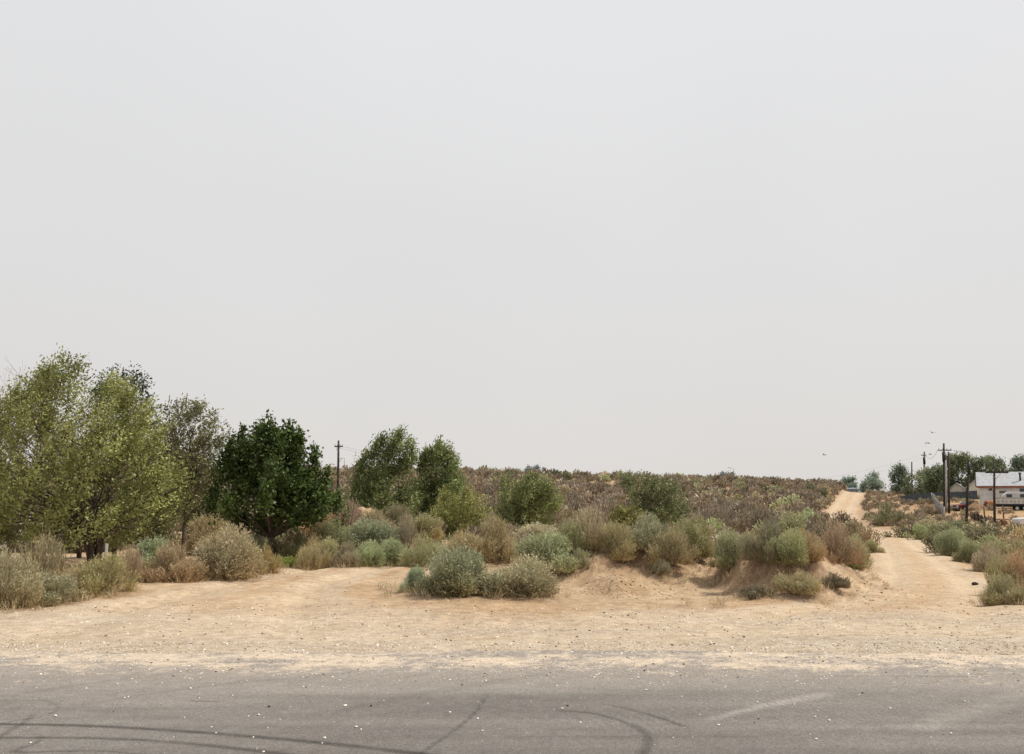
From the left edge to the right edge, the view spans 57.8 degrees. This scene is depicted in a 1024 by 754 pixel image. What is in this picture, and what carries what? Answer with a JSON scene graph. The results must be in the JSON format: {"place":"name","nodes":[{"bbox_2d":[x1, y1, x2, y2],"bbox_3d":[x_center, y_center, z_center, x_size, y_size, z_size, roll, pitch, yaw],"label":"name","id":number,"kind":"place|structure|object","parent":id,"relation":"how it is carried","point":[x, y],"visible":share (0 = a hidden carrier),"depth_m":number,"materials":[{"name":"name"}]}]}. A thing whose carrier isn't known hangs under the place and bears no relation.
{"place":"outdoors","nodes":[
{"label":"outdoors","id":0,"kind":"place"},
{"bbox_2d":[33,510,496,614],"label":"dirt track","id":1,"kind":"structure","parent":0,"point":[326,587],"depth_m":14.94,"materials":[{"name":"beige soil"}]},
{"bbox_2d":[247,540,283,574],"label":"shrub","id":2,"kind":"object","parent":1,"relation":"on","point":[268,557],"visible":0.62,"depth_m":18.76,"materials":[{"name":"brown plant"}]},
{"bbox_2d":[294,532,332,569],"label":"shrub","id":3,"kind":"object","parent":1,"relation":"on","point":[308,556],"visible":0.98,"depth_m":20.16,"materials":[{"name":"beige plant"}]},
{"bbox_2d":[317,536,341,564],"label":"sagebrush","id":4,"kind":"object","parent":1,"relation":"on","point":[328,543],"visible":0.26,"depth_m":20.88,"materials":[{"name":"green plant"}]},
{"bbox_2d":[329,540,367,567],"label":"shrub","id":5,"kind":"object","parent":1,"relation":"on","point":[338,560],"visible":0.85,"depth_m":20.24,"materials":[{"name":"brown plant"}]},
{"bbox_2d":[344,539,387,567],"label":"sagebrush","id":6,"kind":"object","parent":1,"relation":"on","point":[374,555],"visible":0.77,"depth_m":20.48,"materials":[{"name":"green plant"}]},
{"bbox_2d":[377,535,417,566],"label":"shrub","id":7,"kind":"object","parent":1,"relation":"on","point":[392,546],"visible":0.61,"depth_m":21.11,"materials":[{"name":"green plant"}]},
{"bbox_2d":[387,510,426,552],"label":"shrub","id":8,"kind":"object","parent":1,"relation":"on","point":[406,534],"visible":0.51,"depth_m":23.14,"materials":[{"name":"brown plant"}]},
{"bbox_2d":[0,649,1023,753],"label":"asphalt road","id":9,"kind":"structure","parent":0,"point":[88,720],"depth_m":7.20,"materials":[{"name":"grey asphalt"}]},
{"bbox_2d":[0,609,1023,655],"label":"gravel shoulder","id":10,"kind":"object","parent":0,"point":[234,634],"visible":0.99,"depth_m":11.12},
{"bbox_2d":[0,475,1023,612],"bbox_3d":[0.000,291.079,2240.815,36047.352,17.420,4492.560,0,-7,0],"label":"ground","id":11,"kind":"structure","parent":0,"point":[561,603],"depth_m":16.80,"materials":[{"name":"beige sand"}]},
{"bbox_2d":[0,541,48,608],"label":"shrub","id":12,"kind":"object","parent":11,"relation":"on","point":[18,579],"visible":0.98,"depth_m":13.27,"materials":[{"name":"green plant"}]},
{"bbox_2d":[0,354,72,546],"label":"dead tree","id":13,"kind":"object","parent":11,"relation":"on","point":[24,444],"visible":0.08,"depth_m":27.88,"materials":[{"name":"plant"}]},
{"bbox_2d":[13,525,72,581],"bbox_3d":[-8.477,3.214,16.761,1.389,1.133,1.127,1,-7,-4],"label":"shrub","id":14,"kind":"object","parent":11,"relation":"on","point":[42,555],"visible":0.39,"depth_m":16.72,"materials":[{"name":"brown plant"}]},
{"bbox_2d":[24,567,89,606],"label":"sagebrush","id":15,"kind":"object","parent":11,"relation":"on","point":[54,585],"visible":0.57,"depth_m":13.94,"materials":[{"name":"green plant"}]},
{"bbox_2d":[0,524,117,558],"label":"rail fence","id":16,"kind":"object","parent":11,"relation":"on","point":[74,551],"visible":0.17,"depth_m":23.62,"materials":[{"name":"brown wood"}]},
{"bbox_2d":[57,563,98,597],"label":"shrub","id":17,"kind":"object","parent":11,"relation":"on","point":[79,583],"visible":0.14,"depth_m":14.80,"materials":[{"name":"green plant"}]},
{"bbox_2d":[0,343,197,564],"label":"broadleaf tree","id":18,"kind":"object","parent":11,"relation":"on","point":[73,491],"visible":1,"depth_m":20.98,"materials":[{"name":"green plant"}]},
{"bbox_2d":[64,550,142,596],"bbox_3d":[-6.744,3.167,15.104,1.228,0.786,1.300,-2,-8,14],"label":"shrub","id":19,"kind":"object","parent":11,"relation":"on","point":[105,575],"visible":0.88,"depth_m":15.00,"materials":[{"name":"green plant"}]},
{"bbox_2d":[75,361,178,547],"bbox_3d":[-12.381,2.526,30.011,3.574,6.140,3.311,2,-8,-15],"label":"tree","id":20,"kind":"object","parent":11,"relation":"on","point":[143,387],"visible":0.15,"depth_m":29.94,"materials":[{"name":"green plant"}]},
{"bbox_2d":[112,543,148,582],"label":"shrub","id":21,"kind":"object","parent":11,"relation":"on","point":[132,559],"visible":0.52,"depth_m":16.67,"materials":[{"name":"brown plant"}]},
{"bbox_2d":[134,534,180,568],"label":"sagebrush","id":22,"kind":"object","parent":11,"relation":"on","point":[147,546],"visible":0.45,"depth_m":19.79,"materials":[{"name":"green plant"}]},
{"bbox_2d":[124,444,202,547],"bbox_3d":[-11.728,3.964,30.731,2.937,3.760,2.579,0,-7,0],"label":"tree","id":23,"kind":"object","parent":11,"relation":"on","point":[158,531],"visible":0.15,"depth_m":30.39,"materials":[{"name":"green plant"}]},
{"bbox_2d":[139,539,210,582],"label":"shrub","id":24,"kind":"object","parent":11,"relation":"on","point":[183,568],"visible":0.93,"depth_m":16.98,"materials":[{"name":"beige plant"}]},
{"bbox_2d":[152,393,233,556],"bbox_3d":[-8.392,2.591,24.396,2.284,4.450,2.083,0,-7,0],"label":"slim tree","id":25,"kind":"object","parent":11,"relation":"on","point":[193,413],"visible":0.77,"depth_m":24.23,"materials":[{"name":"green plant"}]},
{"bbox_2d":[180,486,230,538],"bbox_3d":[-11.070,4.932,33.614,2.278,2.464,2.026,0,-7,0],"label":"tree","id":26,"kind":"object","parent":11,"relation":"on","point":[198,512],"visible":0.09,"depth_m":33.17,"materials":[{"name":"green plant"}]},
{"bbox_2d":[171,512,245,555],"bbox_3d":[-8.264,4.332,25.764,2.207,1.372,1.919,3,-8,-25],"label":"shrub","id":27,"kind":"object","parent":11,"relation":"on","point":[207,529],"visible":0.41,"depth_m":25.70,"materials":[{"name":"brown plant"}]},
{"bbox_2d":[191,523,269,581],"bbox_3d":[-5.564,3.353,17.831,1.708,1.146,1.544,-1,-7,9],"label":"sagebrush","id":28,"kind":"object","parent":11,"relation":"on","point":[227,560],"visible":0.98,"depth_m":17.47,"materials":[{"name":"beige plant"}]},
{"bbox_2d":[235,530,274,561],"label":"sagebrush","id":29,"kind":"object","parent":11,"relation":"on","point":[260,541],"visible":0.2,"depth_m":21.78,"materials":[{"name":"green plant"}]},
{"bbox_2d":[200,409,351,556],"bbox_3d":[-5.624,2.645,22.467,3.283,3.683,2.793,5,-9,-34],"label":"broadleaf tree","id":30,"kind":"object","parent":11,"relation":"on","point":[291,489],"visible":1,"depth_m":21.98,"materials":[{"name":"green plant"}]},
{"bbox_2d":[266,527,308,560],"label":"shrub","id":31,"kind":"object","parent":11,"relation":"on","point":[292,550],"visible":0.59,"depth_m":21.99,"materials":[{"name":"green plant"}]},
{"bbox_2d":[292,521,328,549],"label":"shrub","id":32,"kind":"object","parent":11,"relation":"on","point":[316,530],"visible":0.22,"depth_m":22.76,"materials":[{"name":"green plant"}]},
{"bbox_2d":[318,517,369,551],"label":"sagebrush","id":33,"kind":"object","parent":11,"relation":"on","point":[341,534],"visible":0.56,"depth_m":22.68,"materials":[{"name":"green plant"}]},
{"bbox_2d":[327,498,365,532],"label":"shrub","id":34,"kind":"object","parent":11,"relation":"on","point":[353,515],"visible":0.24,"depth_m":23.99,"materials":[{"name":"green plant"}]},
{"bbox_2d":[337,514,400,551],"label":"sagebrush","id":35,"kind":"object","parent":11,"relation":"on","point":[377,531],"visible":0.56,"depth_m":22.89,"materials":[{"name":"green plant"}]},
{"bbox_2d":[359,506,395,534],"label":"shrub","id":36,"kind":"object","parent":11,"relation":"on","point":[374,516],"visible":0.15,"depth_m":24.07,"materials":[{"name":"green plant"}]},
{"bbox_2d":[334,423,424,518],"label":"windblown tree","id":37,"kind":"object","parent":11,"relation":"on","point":[371,491],"visible":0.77,"depth_m":43.18,"materials":[{"name":"green plant"}]},
{"bbox_2d":[383,499,416,533],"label":"shrub","id":38,"kind":"object","parent":11,"relation":"on","point":[394,514],"visible":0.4,"depth_m":24.66,"materials":[{"name":"green plant"}]},
{"bbox_2d":[397,564,428,592],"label":"sagebrush","id":39,"kind":"object","parent":11,"relation":"on","point":[413,575],"visible":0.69,"depth_m":15.37,"materials":[{"name":"green plant"}]},
{"bbox_2d":[398,529,448,567],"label":"sagebrush","id":40,"kind":"object","parent":11,"relation":"on","point":[419,556],"visible":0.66,"depth_m":20.45,"materials":[{"name":"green plant"}]},
{"bbox_2d":[412,511,444,538],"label":"shrub","id":41,"kind":"object","parent":11,"relation":"on","point":[428,524],"visible":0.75,"depth_m":25.26,"materials":[{"name":"green plant"}]},
{"bbox_2d":[409,435,475,525],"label":"windblown tree","id":42,"kind":"object","parent":11,"relation":"on","point":[438,454],"visible":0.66,"depth_m":44.41,"materials":[{"name":"green plant"}]},
{"bbox_2d":[409,540,507,597],"bbox_3d":[-0.893,3.034,14.924,1.500,1.012,1.463,-5,-9,36],"label":"sagebrush","id":43,"kind":"object","parent":11,"relation":"on","point":[452,572],"visible":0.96,"depth_m":14.62,"materials":[{"name":"green plant"}]},
{"bbox_2d":[427,482,496,540],"bbox_3d":[-2.219,5.910,39.603,3.253,2.809,2.888,0,-7,0],"label":"young tree","id":44,"kind":"object","parent":11,"relation":"on","point":[463,517],"visible":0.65,"depth_m":39.22,"materials":[{"name":"green plant"}]},
{"bbox_2d":[451,507,518,563],"bbox_3d":[-0.516,3.465,20.228,1.605,1.264,1.523,-3,-8,22],"label":"shrub","id":45,"kind":"object","parent":11,"relation":"on","point":[487,547],"visible":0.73,"depth_m":20.12,"materials":[{"name":"brown plant"}]},
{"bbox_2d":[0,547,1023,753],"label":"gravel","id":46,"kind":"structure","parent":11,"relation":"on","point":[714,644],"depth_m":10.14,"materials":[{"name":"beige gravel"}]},
{"bbox_2d":[1,463,1023,557],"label":"hillside scrub","id":47,"kind":"object","parent":11,"relation":"on","point":[796,502],"visible":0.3,"depth_m":151.51,"materials":[{"name":"brown plant"}]},
{"bbox_2d":[470,552,562,599],"bbox_3d":[0.010,3.199,14.934,1.496,0.726,1.617,-5,-9,36],"label":"sagebrush","id":48,"kind":"object","parent":11,"relation":"on","point":[532,582],"visible":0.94,"depth_m":14.74,"materials":[{"name":"green plant"}]},
{"bbox_2d":[490,520,558,544],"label":"sagebrush","id":49,"kind":"object","parent":11,"relation":"on","point":[528,529],"visible":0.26,"depth_m":34.09,"materials":[{"name":"green plant"}]},
{"bbox_2d":[491,469,567,529],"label":"bushy tree","id":50,"kind":"object","parent":11,"relation":"on","point":[529,498],"visible":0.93,"depth_m":48.89,"materials":[{"name":"green plant"}]},
{"bbox_2d":[508,527,590,572],"bbox_3d":[0.830,3.366,18.163,1.596,0.885,1.369,-6,-9,38],"label":"sagebrush","id":51,"kind":"object","parent":11,"relation":"on","point":[542,546],"visible":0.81,"depth_m":17.96,"materials":[{"name":"green plant"}]},
{"bbox_2d":[549,513,599,553],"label":"sagebrush","id":52,"kind":"object","parent":11,"relation":"on","point":[569,530],"visible":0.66,"depth_m":18.45,"materials":[{"name":"green plant"}]},
{"bbox_2d":[563,546,590,568],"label":"sagebrush","id":53,"kind":"object","parent":11,"relation":"on","point":[580,554],"visible":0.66,"depth_m":17.75,"materials":[{"name":"green plant"}]},
{"bbox_2d":[565,503,621,549],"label":"shrub","id":54,"kind":"object","parent":11,"relation":"on","point":[591,527],"visible":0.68,"depth_m":18.67,"materials":[{"name":"brown plant"}]},
{"bbox_2d":[577,494,621,524],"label":"shrub","id":55,"kind":"object","parent":11,"relation":"on","point":[609,508],"visible":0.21,"depth_m":54.34,"materials":[{"name":"green plant"}]},
{"bbox_2d":[585,517,640,560],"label":"shrub","id":56,"kind":"object","parent":11,"relation":"on","point":[620,546],"visible":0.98,"depth_m":18.16,"materials":[{"name":"green plant"}]},
{"bbox_2d":[604,500,648,533],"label":"shrub","id":57,"kind":"object","parent":11,"relation":"on","point":[623,514],"visible":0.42,"depth_m":37.44,"materials":[{"name":"green plant"}]},
{"bbox_2d":[623,511,669,549],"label":"sagebrush","id":58,"kind":"object","parent":11,"relation":"on","point":[643,533],"visible":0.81,"depth_m":18.55,"materials":[{"name":"green plant"}]},
{"bbox_2d":[616,469,696,529],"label":"bushy tree","id":59,"kind":"object","parent":11,"relation":"on","point":[664,508],"visible":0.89,"depth_m":51.17,"materials":[{"name":"green plant"}]},
{"bbox_2d":[650,557,671,574],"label":"shrub","id":60,"kind":"object","parent":11,"relation":"on","point":[661,567],"visible":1,"depth_m":17.90,"materials":[{"name":"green plant"}]},
{"bbox_2d":[644,522,701,565],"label":"sagebrush","id":61,"kind":"object","parent":11,"relation":"on","point":[669,551],"visible":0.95,"depth_m":18.15,"materials":[{"name":"brown plant"}]},
{"bbox_2d":[668,507,715,558],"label":"shrub","id":62,"kind":"object","parent":11,"relation":"on","point":[700,540],"visible":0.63,"depth_m":19.24,"materials":[{"name":"green plant"}]},
{"bbox_2d":[688,508,732,529],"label":"shrub","id":63,"kind":"object","parent":11,"relation":"on","point":[715,516],"visible":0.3,"depth_m":56.43,"materials":[{"name":"brown plant"}]},
{"bbox_2d":[708,527,743,568],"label":"sagebrush","id":64,"kind":"object","parent":11,"relation":"on","point":[729,552],"visible":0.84,"depth_m":17.85,"materials":[{"name":"green plant"}]},
{"bbox_2d":[732,513,766,532],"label":"shrub","id":65,"kind":"object","parent":11,"relation":"on","point":[753,523],"visible":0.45,"depth_m":59.66,"materials":[{"name":"brown plant"}]},
{"bbox_2d":[737,584,773,598],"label":"shrub","id":66,"kind":"object","parent":11,"relation":"on","point":[752,591],"visible":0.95,"depth_m":16.16,"materials":[{"name":"green plant"}]},
{"bbox_2d":[734,512,783,561],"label":"shrub","id":67,"kind":"object","parent":11,"relation":"on","point":[749,546],"visible":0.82,"depth_m":17.02,"materials":[{"name":"green plant"}]},
{"bbox_2d":[754,526,810,565],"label":"shrub","id":68,"kind":"object","parent":11,"relation":"on","point":[794,553],"visible":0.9,"depth_m":16.65,"materials":[{"name":"green plant"}]},
{"bbox_2d":[764,505,802,533],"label":"shrub","id":69,"kind":"object","parent":11,"relation":"on","point":[792,522],"visible":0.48,"depth_m":55.27,"materials":[{"name":"green plant"}]},
{"bbox_2d":[791,528,827,560],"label":"shrub","id":70,"kind":"object","parent":11,"relation":"on","point":[816,550],"visible":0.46,"depth_m":17.00,"materials":[{"name":"brown plant"}]},
{"bbox_2d":[800,516,835,534],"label":"shrub","id":71,"kind":"object","parent":11,"relation":"on","point":[809,527],"visible":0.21,"depth_m":62.34,"materials":[{"name":"brown plant"}]},
{"bbox_2d":[813,515,868,563],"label":"shrub","id":72,"kind":"object","parent":11,"relation":"on","point":[839,541],"visible":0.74,"depth_m":18.88,"materials":[{"name":"brown plant"}]},
{"bbox_2d":[846,524,883,545],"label":"shrub","id":73,"kind":"object","parent":11,"relation":"on","point":[866,536],"visible":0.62,"depth_m":55.37,"materials":[{"name":"brown plant"}]},
{"bbox_2d":[858,471,886,492],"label":"crest tree","id":74,"kind":"object","parent":11,"relation":"on","point":[874,482],"visible":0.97,"depth_m":237.82,"materials":[{"name":"green plant"}]},
{"bbox_2d":[863,539,885,552],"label":"shrub","id":75,"kind":"object","parent":11,"relation":"on","point":[873,546],"visible":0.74,"depth_m":43.95,"materials":[{"name":"green plant"}]},
{"bbox_2d":[873,501,906,525],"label":"shrub","id":76,"kind":"object","parent":11,"relation":"on","point":[884,516],"visible":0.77,"depth_m":101.88,"materials":[{"name":"green plant"}]},
{"bbox_2d":[882,524,916,537],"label":"shrub","id":77,"kind":"object","parent":11,"relation":"on","point":[898,533],"visible":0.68,"depth_m":75.38,"materials":[{"name":"green plant"}]},
{"bbox_2d":[887,462,913,494],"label":"conifer tree","id":78,"kind":"object","parent":11,"relation":"on","point":[898,470],"visible":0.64,"depth_m":203.46,"materials":[{"name":"green plant"}]},
{"bbox_2d":[902,523,930,539],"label":"sagebrush","id":79,"kind":"object","parent":11,"relation":"on","point":[917,535],"visible":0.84,"depth_m":69.64,"materials":[{"name":"green plant"}]},
{"bbox_2d":[899,468,938,494],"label":"shade tree","id":80,"kind":"object","parent":11,"relation":"on","point":[919,480],"visible":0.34,"depth_m":188.61,"materials":[{"name":"green plant"}]},
{"bbox_2d":[921,462,950,492],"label":"shade tree","id":81,"kind":"object","parent":11,"relation":"on","point":[934,475],"visible":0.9,"depth_m":170.10,"materials":[{"name":"green plant"}]},
{"bbox_2d":[901,490,977,501],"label":"board fence","id":82,"kind":"object","parent":11,"relation":"on","point":[972,494],"visible":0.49,"depth_m":161.42,"materials":[{"name":"wood"}]},
{"bbox_2d":[915,517,977,533],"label":"shrub","id":83,"kind":"object","parent":11,"relation":"on","point":[948,526],"visible":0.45,"depth_m":73.56,"materials":[{"name":"green plant"}]},
{"bbox_2d":[930,525,977,556],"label":"sagebrush","id":84,"kind":"object","parent":11,"relation":"on","point":[950,544],"visible":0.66,"depth_m":42.51,"materials":[{"name":"green plant"}]},
{"bbox_2d":[946,450,975,490],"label":"shade tree","id":85,"kind":"object","parent":11,"relation":"on","point":[960,462],"visible":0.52,"depth_m":188.38,"materials":[{"name":"green plant"}]},
{"bbox_2d":[951,536,984,562],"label":"sagebrush","id":86,"kind":"object","parent":11,"relation":"on","point":[967,550],"visible":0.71,"depth_m":37.23,"materials":[{"name":"green plant"}]},
{"bbox_2d":[965,459,970,521],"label":"utility pole","id":87,"kind":"object","parent":11,"relation":"on","point":[967,488],"visible":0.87,"depth_m":105.15,"materials":[{"name":"brown wood"}]},
{"bbox_2d":[947,519,1023,542],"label":"shrub","id":88,"kind":"object","parent":11,"relation":"on","point":[981,531],"visible":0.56,"depth_m":65.63,"materials":[{"name":"green plant"}]},
{"bbox_2d":[961,454,1010,486],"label":"shade tree","id":89,"kind":"object","parent":11,"relation":"on","point":[981,463],"visible":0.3,"depth_m":183.96,"materials":[{"name":"green plant"}]},
{"bbox_2d":[970,537,1013,572],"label":"shrub","id":90,"kind":"object","parent":11,"relation":"on","point":[979,560],"visible":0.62,"depth_m":31.01,"materials":[{"name":"brown plant"}]},
{"bbox_2d":[985,459,1008,522],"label":"utility pole","id":91,"kind":"object","parent":11,"relation":"on","point":[994,495],"visible":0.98,"depth_m":99.23,"materials":[{"name":"brown wood"}]},
{"bbox_2d":[975,472,1023,503],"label":"house","id":92,"kind":"structure","parent":11,"relation":"on","point":[1010,482],"depth_m":136.53,"materials":[{"name":"white paint"}]},
{"bbox_2d":[986,533,1023,565],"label":"sagebrush","id":93,"kind":"object","parent":11,"relation":"on","point":[1004,547],"visible":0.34,"depth_m":35.71,"materials":[{"name":"green plant"}]},
{"bbox_2d":[996,497,1023,510],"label":"stake trailer","id":94,"kind":"object","parent":11,"relation":"on","point":[1018,505],"visible":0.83,"depth_m":126.31,"materials":[{"name":"beige metal"}]},
{"bbox_2d":[997,523,1023,544],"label":"shrub","id":95,"kind":"object","parent":11,"relation":"on","point":[1019,532],"visible":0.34,"depth_m":55.34,"materials":[{"name":"beige plant"}]},
{"bbox_2d":[1009,453,1023,471],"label":"broadleaf tree","id":96,"kind":"object","parent":11,"relation":"on","point":[1017,464],"visible":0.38,"depth_m":178.79,"materials":[{"name":"green plant"}]},
{"bbox_2d":[0,0,1023,492],"label":"sky","id":97,"kind":"structure","parent":0,"point":[768,238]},
{"bbox_2d":[697,490,1023,616],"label":"dirt track","id":98,"kind":"structure","parent":0,"point":[910,562],"depth_m":18.48,"materials":[{"name":"beige soil"}]},
{"bbox_2d":[771,568,822,594],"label":"sagebrush","id":99,"kind":"object","parent":98,"relation":"on","point":[808,585],"visible":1,"depth_m":16.02,"materials":[{"name":"green plant"}]},
{"bbox_2d":[819,571,853,588],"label":"shrub","id":100,"kind":"object","parent":98,"relation":"on","point":[837,581],"visible":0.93,"depth_m":16.51,"materials":[{"name":"green plant"}]},
{"bbox_2d":[837,534,874,569],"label":"sagebrush","id":101,"kind":"object","parent":98,"relation":"on","point":[860,566],"visible":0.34,"depth_m":20.23,"materials":[{"name":"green plant"}]},
{"bbox_2d":[921,528,941,552],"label":"shrub","id":102,"kind":"object","parent":98,"relation":"on","point":[928,542],"visible":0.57,"depth_m":45.99,"materials":[{"name":"green plant"}]},
{"bbox_2d":[976,571,1023,605],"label":"sagebrush","id":103,"kind":"object","parent":98,"relation":"on","point":[995,597],"visible":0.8,"depth_m":15.95,"materials":[{"name":"green plant"}]},
{"bbox_2d":[982,554,1023,593],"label":"shrub","id":104,"kind":"object","parent":98,"relation":"on","point":[992,571],"visible":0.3,"depth_m":20.05,"materials":[{"name":"green plant"}]},
{"bbox_2d":[999,545,1023,587],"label":"shrub","id":105,"kind":"object","parent":98,"relation":"on","point":[1015,564],"visible":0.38,"depth_m":19.80,"materials":[{"name":"brown plant"}]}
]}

